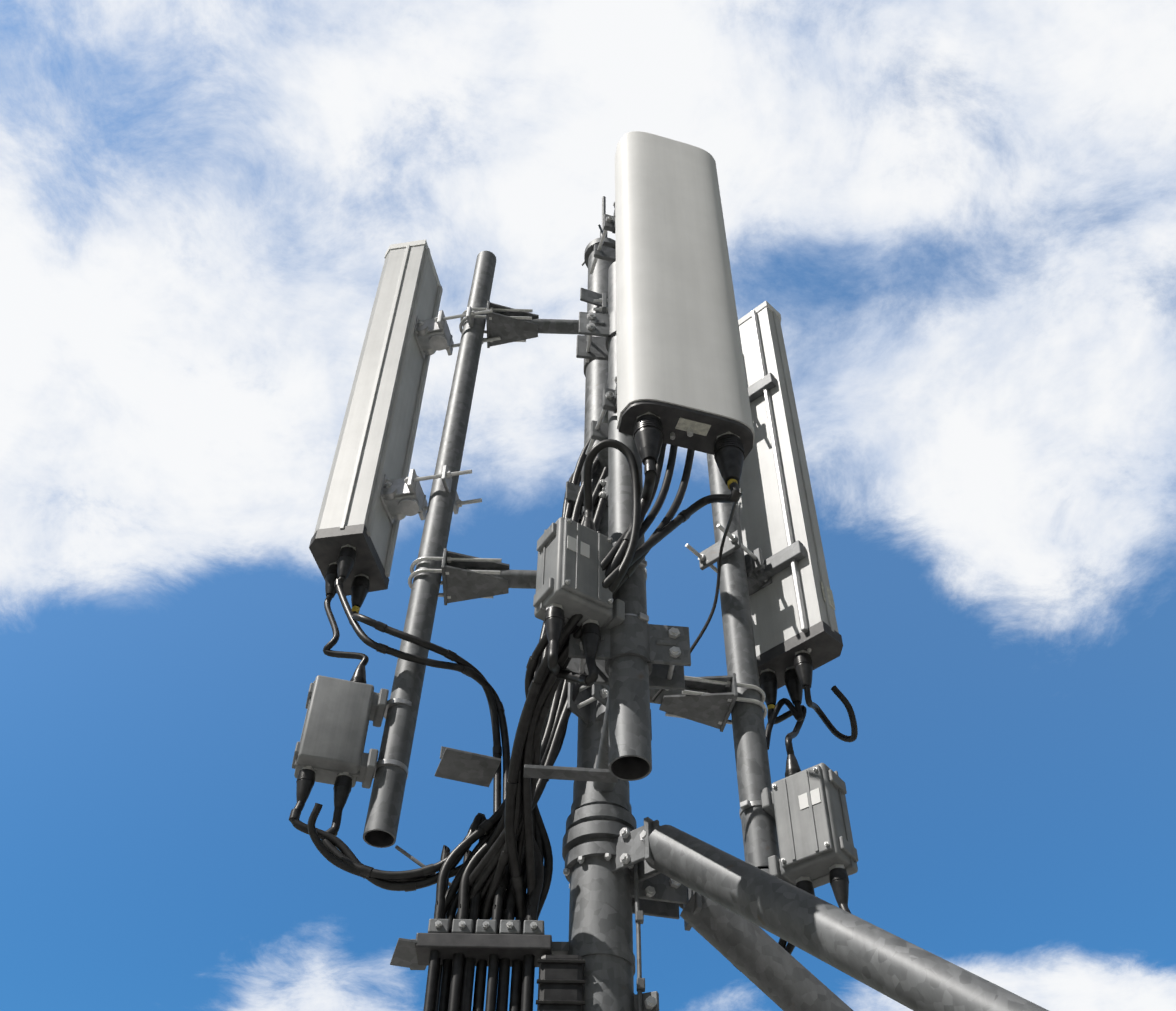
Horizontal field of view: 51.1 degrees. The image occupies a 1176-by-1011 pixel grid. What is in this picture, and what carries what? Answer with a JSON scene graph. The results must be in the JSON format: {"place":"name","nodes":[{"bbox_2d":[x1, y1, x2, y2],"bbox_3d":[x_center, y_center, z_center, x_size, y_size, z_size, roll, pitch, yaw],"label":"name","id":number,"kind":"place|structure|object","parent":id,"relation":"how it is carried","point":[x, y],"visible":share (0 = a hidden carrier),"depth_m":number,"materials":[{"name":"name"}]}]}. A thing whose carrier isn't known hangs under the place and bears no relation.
{"place":"outdoors","nodes":[
{"label":"outdoors","id":0,"kind":"place"},
{"bbox_2d":[0,0,1175,1010],"label":"sky","id":1,"kind":"structure","parent":0,"point":[957,218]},
{"bbox_3d":[-0.080,7.303,-1.718,16.000,9.000,22.000,1,-48,0],"label":"roof slab","id":2,"kind":"object","parent":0,"visible":0},
{"bbox_2d":[390,288,651,1010],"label":"cable supports","id":3,"kind":"object","parent":2,"relation":"on","point":[510,941],"visible":0.56,"depth_m":2.37,"materials":[{"name":"metal"}]},
{"bbox_2d":[289,437,857,1010],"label":"feeder cables","id":4,"kind":"object","parent":3,"relation":"attached to","point":[501,873],"visible":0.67,"depth_m":2.49,"materials":[{"name":"rubber"}]},
{"bbox_2d":[562,196,1048,1010],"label":"mast","id":5,"kind":"object","parent":2,"relation":"on","point":[732,906],"visible":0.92,"depth_m":2.40,"materials":[{"name":"metal"}]},
{"bbox_2d":[536,955,584,1010],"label":"junction box","id":6,"kind":"object","parent":5,"relation":"attached to","point":[560,981],"visible":0.92,"depth_m":2.29,"materials":[{"name":"grey metal"}]},
{"bbox_2d":[363,251,779,868],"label":"antenna mounting poles","id":7,"kind":"object","parent":5,"relation":"attached to","point":[639,661],"visible":0.58,"depth_m":2.92,"materials":[{"name":"metal"}]},
{"bbox_2d":[292,664,411,808],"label":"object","id":8,"kind":"object","parent":7,"relation":"attached to","point":[330,745],"visible":0.9,"depth_m":2.71,"materials":[{"name":"metal"}]},
{"bbox_2d":[309,239,500,607],"bbox_3d":[-0.506,-0.325,3.771,0.414,1.605,0.223,-8,-49,8],"label":"antenna","id":9,"kind":"object","parent":7,"relation":"attached to","point":[374,495],"visible":0.98,"depth_m":3.57,"materials":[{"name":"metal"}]},
{"bbox_2d":[533,516,648,658],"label":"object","id":10,"kind":"object","parent":7,"relation":"attached to","point":[571,577],"visible":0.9,"depth_m":2.33,"materials":[{"name":"metal"}]},
{"bbox_2d":[585,131,754,485],"bbox_3d":[0.186,-0.460,3.131,0.304,1.420,0.352,13,-49,-10],"label":"antenna","id":11,"kind":"object","parent":7,"relation":"attached to","point":[680,380],"visible":1,"depth_m":2.88,"materials":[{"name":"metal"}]},
{"bbox_2d":[685,301,842,706],"bbox_3d":[0.448,-0.118,3.646,0.309,1.625,0.334,-34,-57,27],"label":"antenna","id":12,"kind":"object","parent":7,"relation":"attached to","point":[798,638],"visible":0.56,"depth_m":3.40,"materials":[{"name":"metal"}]},
{"bbox_2d":[739,754,857,905],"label":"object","id":13,"kind":"object","parent":7,"relation":"attached to","point":[807,809],"visible":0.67,"depth_m":2.57,"materials":[{"name":"metal"}]}
]}

